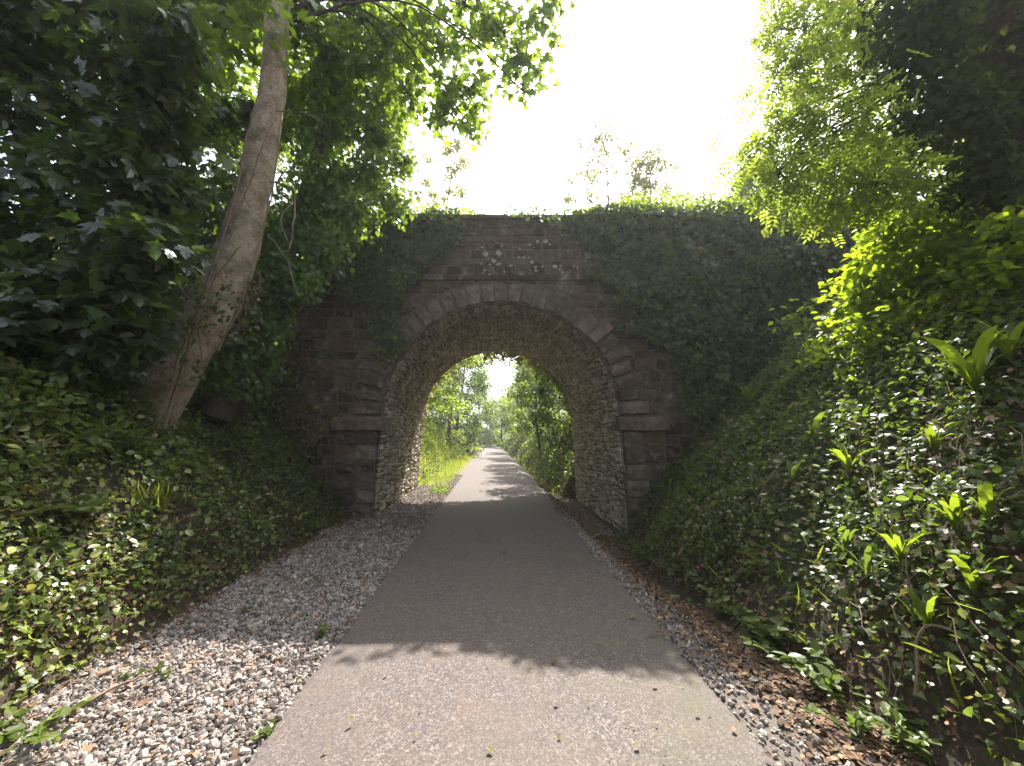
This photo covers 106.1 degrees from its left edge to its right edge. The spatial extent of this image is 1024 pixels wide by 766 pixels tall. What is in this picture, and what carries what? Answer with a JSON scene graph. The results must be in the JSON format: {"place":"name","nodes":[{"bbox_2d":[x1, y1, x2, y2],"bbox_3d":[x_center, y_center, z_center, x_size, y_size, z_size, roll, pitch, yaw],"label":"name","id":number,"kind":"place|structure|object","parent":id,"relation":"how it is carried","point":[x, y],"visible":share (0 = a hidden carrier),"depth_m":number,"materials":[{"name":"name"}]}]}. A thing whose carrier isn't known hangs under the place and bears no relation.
{"place":"outdoors","nodes":[
{"label":"outdoors","id":0,"kind":"place"},
{"bbox_2d":[0,0,955,429],"label":"sky","id":1,"kind":"structure","parent":0,"point":[657,68],"materials":[{"name":"white"}]},
{"bbox_2d":[245,443,777,765],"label":"path","id":2,"kind":"structure","parent":0,"point":[473,708],"depth_m":2.63,"materials":[{"name":"grey asphalt"}]},
{"bbox_2d":[0,255,1023,765],"bbox_3d":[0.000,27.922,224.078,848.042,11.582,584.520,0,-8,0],"label":"ground","id":3,"kind":"structure","parent":0,"point":[968,751],"depth_m":2.93,"materials":[{"name":"soil"}]},
{"bbox_2d":[0,695,92,760],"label":"weed","id":4,"kind":"object","parent":3,"relation":"on","point":[34,736],"visible":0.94,"depth_m":1.98,"materials":[{"name":"green plant"}]},
{"bbox_2d":[0,351,213,496],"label":"bramble bush","id":5,"kind":"object","parent":3,"relation":"on","point":[19,408],"visible":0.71,"depth_m":3.66,"materials":[{"name":"green plant"}]},
{"bbox_2d":[66,670,160,718],"bbox_3d":[-2.418,1.878,2.349,0.069,0.048,0.435,-3,-9,20],"label":"twig","id":6,"kind":"object","parent":3,"relation":"on","point":[74,712],"visible":0.97,"depth_m":2.32,"materials":[{"name":"brown wood"}]},
{"bbox_2d":[120,661,171,677],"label":"weed","id":7,"kind":"object","parent":3,"relation":"on","point":[166,670],"visible":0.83,"depth_m":2.53,"materials":[{"name":"green plant"}]},
{"bbox_2d":[0,0,295,391],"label":"sycamore tree","id":8,"kind":"object","parent":3,"relation":"on","point":[130,155],"visible":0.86,"depth_m":4.18,"materials":[{"name":"green plant"}]},
{"bbox_2d":[123,478,185,510],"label":"grass tuft","id":9,"kind":"object","parent":3,"relation":"on","point":[157,494],"visible":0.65,"depth_m":3.80,"materials":[{"name":"green plant"}]},
{"bbox_2d":[109,576,203,638],"bbox_3d":[-3.002,1.892,3.318,0.025,0.113,1.027,1,-8,-6],"label":"twig","id":10,"kind":"object","parent":3,"relation":"on","point":[128,621],"visible":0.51,"depth_m":3.02,"materials":[{"name":"brown wood"}]},
{"bbox_2d":[237,601,277,616],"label":"weed","id":11,"kind":"object","parent":3,"relation":"on","point":[256,614],"visible":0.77,"depth_m":3.44,"materials":[{"name":"green plant"}]},
{"bbox_2d":[251,717,278,739],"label":"weed","id":12,"kind":"object","parent":3,"relation":"on","point":[266,731],"visible":0.87,"depth_m":2.07,"materials":[{"name":"green plant"}]},
{"bbox_2d":[193,56,361,211],"bbox_3d":[-8.465,-6.255,15.112,7.166,11.839,6.369,0,-8,0],"label":"tree","id":13,"kind":"object","parent":3,"relation":"on","point":[278,162],"visible":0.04,"depth_m":14.11,"materials":[{"name":"green plant"}]},
{"bbox_2d":[33,0,576,433],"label":"sycamore tree","id":14,"kind":"object","parent":3,"relation":"on","point":[274,30],"visible":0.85,"depth_m":6.74,"materials":[{"name":"green plant"}]},
{"bbox_2d":[187,0,441,421],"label":"ivy clad tree","id":15,"kind":"object","parent":3,"relation":"on","point":[334,202],"visible":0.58,"depth_m":7.01,"materials":[{"name":"green plant"}]},
{"bbox_2d":[315,621,329,640],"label":"weed","id":16,"kind":"object","parent":3,"relation":"on","point":[323,627],"visible":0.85,"depth_m":3.09,"materials":[{"name":"green plant"}]},
{"bbox_2d":[0,474,873,765],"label":"gravel","id":17,"kind":"structure","parent":3,"relation":"on","point":[204,704],"depth_m":2.65,"materials":[{"name":"grey gravel"}]},
{"bbox_2d":[273,565,325,593],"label":"twig","id":18,"kind":"object","parent":17,"relation":"on","point":[296,578],"visible":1,"depth_m":4.19,"materials":[{"name":"brown wood"}]},
{"bbox_2d":[428,383,455,410],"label":"tree","id":19,"kind":"object","parent":3,"relation":"on","point":[436,399],"visible":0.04,"depth_m":19.90,"materials":[{"name":"green plant"}]},
{"bbox_2d":[413,137,472,381],"bbox_3d":[-2.951,-5.302,15.906,2.526,10.572,2.482,0,-8,0],"label":"tree","id":20,"kind":"object","parent":3,"relation":"on","point":[457,146],"visible":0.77,"depth_m":15.98,"materials":[{"name":"green plant"}]},
{"bbox_2d":[427,368,467,429],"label":"tree","id":21,"kind":"object","parent":3,"relation":"on","point":[455,406],"visible":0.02,"depth_m":49.38,"materials":[{"name":"green plant"}]},
{"bbox_2d":[423,354,486,423],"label":"tree","id":22,"kind":"object","parent":3,"relation":"on","point":[470,360],"visible":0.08,"depth_m":24.75,"materials":[{"name":"green plant"}]},
{"bbox_2d":[47,213,867,533],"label":"stone bridge","id":23,"kind":"structure","parent":3,"relation":"on","point":[521,285],"depth_m":8.30,"materials":[{"name":"red stone"}]},
{"bbox_2d":[147,203,466,505],"bbox_3d":[-4.720,-0.754,7.841,7.486,6.388,0.744,0,-8,0],"label":"climbing ivy","id":24,"kind":"object","parent":23,"relation":"attached to","point":[397,281],"visible":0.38,"depth_m":8.10,"materials":[{"name":"green plant"}]},
{"bbox_2d":[368,200,477,218],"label":"ivy","id":25,"kind":"object","parent":23,"relation":"attached to","point":[438,206],"visible":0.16,"depth_m":8.53,"materials":[{"name":"green plant"}]},
{"bbox_2d":[421,351,571,440],"bbox_3d":[-0.548,0.281,12.947,5.935,3.582,0.472,0,-8,0],"label":"climbing ivy","id":26,"kind":"object","parent":23,"relation":"attached to","point":[518,359],"visible":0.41,"depth_m":13.00,"materials":[{"name":"green plant"}]},
{"bbox_2d":[503,199,958,491],"bbox_3d":[6.140,-0.794,7.810,12.667,6.321,0.826,0,-8,0],"label":"climbing ivy","id":27,"kind":"object","parent":23,"relation":"attached to","point":[719,345],"visible":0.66,"depth_m":8.05,"materials":[{"name":"green plant"}]},
{"bbox_2d":[669,249,742,298],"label":"leafy sprig","id":28,"kind":"object","parent":27,"relation":"attached to","point":[700,276],"visible":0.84,"depth_m":7.94,"materials":[{"name":"green plant"}]},
{"bbox_2d":[717,234,795,286],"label":"leafy sprig","id":29,"kind":"object","parent":27,"relation":"attached to","point":[754,267],"visible":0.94,"depth_m":7.95,"materials":[{"name":"green plant"}]},
{"bbox_2d":[572,188,893,218],"bbox_3d":[4.933,-4.004,8.784,7.236,0.750,0.763,0,-8,0],"label":"ivy","id":30,"kind":"object","parent":23,"relation":"attached to","point":[700,201],"visible":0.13,"depth_m":8.55,"materials":[{"name":"green plant"}]},
{"bbox_2d":[423,354,493,457],"bbox_3d":[-5.136,-0.025,31.275,7.609,12.902,6.342,0,-8,0],"label":"tree","id":31,"kind":"object","parent":3,"relation":"on","point":[472,431],"visible":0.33,"depth_m":30.68,"materials":[{"name":"green plant"}]},
{"bbox_2d":[427,353,497,447],"bbox_3d":[-5.471,0.447,39.259,8.335,13.112,7.663,0,-8,0],"label":"tree","id":32,"kind":"object","parent":3,"relation":"on","point":[473,401],"visible":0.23,"depth_m":39.11,"materials":[{"name":"green plant"}]},
{"bbox_2d":[377,412,574,497],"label":"bank grass","id":33,"kind":"structure","parent":3,"relation":"on","point":[432,436],"depth_m":20.29,"materials":[{"name":"green plant"}]},
{"bbox_2d":[460,379,502,446],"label":"tree","id":34,"kind":"object","parent":3,"relation":"on","point":[489,439],"visible":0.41,"depth_m":64.63,"materials":[{"name":"green plant"}]},
{"bbox_2d":[476,400,502,444],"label":"tree","id":35,"kind":"object","parent":3,"relation":"on","point":[488,423],"visible":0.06,"depth_m":87.09,"materials":[{"name":"green plant"}]},
{"bbox_2d":[0,496,994,765],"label":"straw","id":36,"kind":"object","parent":3,"relation":"on","point":[342,572],"visible":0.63,"depth_m":2.81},
{"bbox_2d":[484,394,515,447],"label":"tree","id":37,"kind":"object","parent":3,"relation":"on","point":[502,442],"visible":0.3,"depth_m":70.64,"materials":[{"name":"green plant"}]},
{"bbox_2d":[0,233,1023,765],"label":"ivy ground cover","id":38,"kind":"object","parent":3,"relation":"on","point":[206,467],"visible":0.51,"depth_m":3.35,"materials":[{"name":"green plant"}]},
{"bbox_2d":[31,493,127,513],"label":"fern","id":39,"kind":"object","parent":38,"relation":"on","point":[96,504],"visible":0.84,"depth_m":3.16,"materials":[{"name":"green plant"}]},
{"bbox_2d":[221,445,245,450],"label":"fern","id":40,"kind":"object","parent":38,"relation":"on","point":[230,448],"visible":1,"depth_m":5.73,"materials":[{"name":"green plant"}]},
{"bbox_2d":[738,381,771,403],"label":"hart tongue fern","id":41,"kind":"object","parent":38,"relation":"on","point":[748,393],"visible":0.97,"depth_m":6.42,"materials":[{"name":"green plant"}]},
{"bbox_2d":[784,460,807,485],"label":"hart tongue fern","id":42,"kind":"object","parent":38,"relation":"on","point":[792,469],"visible":1,"depth_m":3.78,"materials":[{"name":"green plant"}]},
{"bbox_2d":[797,411,845,441],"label":"hart tongue fern","id":43,"kind":"object","parent":38,"relation":"on","point":[817,420],"visible":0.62,"depth_m":4.05,"materials":[{"name":"green plant"}]},
{"bbox_2d":[822,529,859,557],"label":"hart tongue fern","id":44,"kind":"object","parent":38,"relation":"on","point":[846,538],"visible":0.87,"depth_m":2.85,"materials":[{"name":"green plant"}]},
{"bbox_2d":[826,443,878,470],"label":"hart tongue fern","id":45,"kind":"object","parent":38,"relation":"on","point":[842,455],"visible":0.96,"depth_m":3.37,"materials":[{"name":"green plant"}]},
{"bbox_2d":[832,543,895,580],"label":"hart tongue fern","id":46,"kind":"object","parent":38,"relation":"on","point":[866,559],"visible":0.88,"depth_m":2.55,"materials":[{"name":"green plant"}]},
{"bbox_2d":[863,523,937,562],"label":"hart tongue fern","id":47,"kind":"object","parent":38,"relation":"on","point":[895,543],"visible":0.99,"depth_m":2.43,"materials":[{"name":"green plant"}]},
{"bbox_2d":[902,584,952,632],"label":"hart tongue fern","id":48,"kind":"object","parent":38,"relation":"on","point":[925,607],"visible":0.93,"depth_m":2.14,"materials":[{"name":"green plant"}]},
{"bbox_2d":[913,624,970,696],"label":"twig","id":49,"kind":"object","parent":38,"relation":"on","point":[916,681],"visible":0.98,"depth_m":2.06,"materials":[{"name":"brown wood"}]},
{"bbox_2d":[919,489,974,533],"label":"hart tongue fern","id":50,"kind":"object","parent":38,"relation":"on","point":[956,515],"visible":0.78,"depth_m":2.29,"materials":[{"name":"green plant"}]},
{"bbox_2d":[918,324,1022,390],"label":"hart tongue fern","id":51,"kind":"object","parent":38,"relation":"on","point":[972,370],"visible":0.97,"depth_m":2.92,"materials":[{"name":"green plant"}]},
{"bbox_2d":[947,554,1008,598],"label":"hart tongue fern","id":52,"kind":"object","parent":38,"relation":"on","point":[972,581],"visible":0.94,"depth_m":2.01,"materials":[{"name":"green plant"}]},
{"bbox_2d":[949,481,1015,525],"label":"hart tongue fern","id":53,"kind":"object","parent":38,"relation":"on","point":[985,493],"visible":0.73,"depth_m":2.15,"materials":[{"name":"green plant"}]},
{"bbox_2d":[978,321,1023,362],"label":"hart tongue fern","id":54,"kind":"object","parent":38,"relation":"on","point":[1006,347],"visible":0.87,"depth_m":2.83,"materials":[{"name":"green plant"}]},
{"bbox_2d":[0,334,1023,765],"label":"leaf litter","id":55,"kind":"object","parent":3,"relation":"on","point":[828,740],"visible":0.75,"depth_m":2.74,"materials":[{"name":"brown plant"}]},
{"bbox_2d":[494,379,532,435],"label":"tree","id":56,"kind":"object","parent":3,"relation":"on","point":[503,425],"visible":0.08,"depth_m":63.60,"materials":[{"name":"green plant"}]},
{"bbox_2d":[499,357,540,435],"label":"tree","id":57,"kind":"object","parent":3,"relation":"on","point":[509,405],"visible":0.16,"depth_m":43.91,"materials":[{"name":"green plant"}]},
{"bbox_2d":[497,360,564,433],"bbox_3d":[1.945,0.112,34.350,6.607,10.450,6.462,0,-8,0],"label":"tree","id":58,"kind":"object","parent":3,"relation":"on","point":[527,426],"visible":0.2,"depth_m":34.23,"materials":[{"name":"green plant"}]},
{"bbox_2d":[522,360,545,455],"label":"tree","id":59,"kind":"object","parent":3,"relation":"on","point":[527,375],"visible":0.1,"depth_m":22.98,"materials":[{"name":"green plant"}]},
{"bbox_2d":[506,357,568,437],"bbox_3d":[2.723,-0.290,26.101,6.213,9.190,4.787,0,-8,0],"label":"tree","id":60,"kind":"object","parent":3,"relation":"on","point":[518,376],"visible":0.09,"depth_m":25.83,"materials":[{"name":"green plant"}]},
{"bbox_2d":[513,383,566,421],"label":"tree","id":61,"kind":"object","parent":3,"relation":"on","point":[537,407],"visible":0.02,"depth_m":53.23,"materials":[{"name":"green plant"}]},
{"bbox_2d":[512,356,571,433],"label":"tree","id":62,"kind":"object","parent":3,"relation":"on","point":[550,403],"visible":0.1,"depth_m":19.86,"materials":[{"name":"green plant"}]},
{"bbox_2d":[524,368,572,450],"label":"tree","id":63,"kind":"object","parent":3,"relation":"on","point":[540,390],"visible":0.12,"depth_m":16.37,"materials":[{"name":"green plant"}]},
{"bbox_2d":[559,114,654,208],"bbox_3d":[4.095,-5.926,16.700,4.096,11.240,4.354,0,-8,0],"label":"tree","id":64,"kind":"object","parent":3,"relation":"on","point":[598,139],"visible":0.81,"depth_m":16.57,"materials":[{"name":"green plant"}]},
{"bbox_2d":[617,143,692,206],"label":"tree","id":65,"kind":"object","parent":3,"relation":"on","point":[657,162],"visible":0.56,"depth_m":16.56,"materials":[{"name":"green plant"}]},
{"bbox_2d":[672,559,682,575],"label":"weed","id":66,"kind":"object","parent":3,"relation":"on","point":[673,564],"visible":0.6,"depth_m":4.72,"materials":[{"name":"green plant"}]},
{"bbox_2d":[670,584,739,614],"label":"weed","id":67,"kind":"object","parent":3,"relation":"on","point":[725,608],"visible":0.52,"depth_m":3.59,"materials":[{"name":"green plant"}]},
{"bbox_2d":[716,165,787,208],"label":"tree","id":68,"kind":"object","parent":3,"relation":"on","point":[741,192],"visible":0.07,"depth_m":15.80,"materials":[{"name":"green plant"}]},
{"bbox_2d":[714,595,802,653],"bbox_3d":[1.978,1.921,3.022,0.466,0.294,0.664,0,-8,0],"label":"weed","id":69,"kind":"object","parent":3,"relation":"on","point":[767,635],"visible":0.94,"depth_m":2.94,"materials":[{"name":"green plant"}]},
{"bbox_2d":[739,632,844,692],"bbox_3d":[1.951,1.831,2.481,0.831,0.293,0.469,-6,-10,37],"label":"weed","id":70,"kind":"object","parent":3,"relation":"on","point":[818,673],"visible":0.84,"depth_m":2.49,"materials":[{"name":"green plant"}]},
{"bbox_2d":[785,514,827,527],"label":"twig","id":71,"kind":"object","parent":3,"relation":"on","point":[807,517],"visible":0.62,"depth_m":3.46,"materials":[{"name":"brown wood"}]},
{"bbox_2d":[804,683,876,742],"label":"weed","id":72,"kind":"object","parent":3,"relation":"on","point":[858,723],"visible":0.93,"depth_m":2.09,"materials":[{"name":"green plant"}]},
{"bbox_2d":[708,0,1023,257],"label":"ash tree","id":73,"kind":"object","parent":3,"relation":"on","point":[970,53],"visible":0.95,"depth_m":4.00,"materials":[{"name":"green plant"}]},
{"bbox_2d":[819,135,924,211],"bbox_3d":[14.526,-5.267,15.352,5.586,9.960,6.444,0,-8,0],"label":"tree","id":74,"kind":"object","parent":3,"relation":"on","point":[870,178],"depth_m":14.74,"materials":[{"name":"green plant"}]},
{"bbox_2d":[840,674,946,764],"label":"weed","id":75,"kind":"object","parent":3,"relation":"on","point":[909,739],"visible":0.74,"depth_m":1.96,"materials":[{"name":"green plant"}]},
{"bbox_2d":[767,194,1023,396],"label":"bramble bush","id":76,"kind":"object","parent":3,"relation":"on","point":[924,252],"visible":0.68,"depth_m":4.25,"materials":[{"name":"green plant"}]},
{"bbox_2d":[913,421,956,451],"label":"hart tongue fern","id":77,"kind":"object","parent":3,"relation":"on","point":[931,437],"visible":0.98,"depth_m":2.82,"materials":[{"name":"green plant"}]}
]}

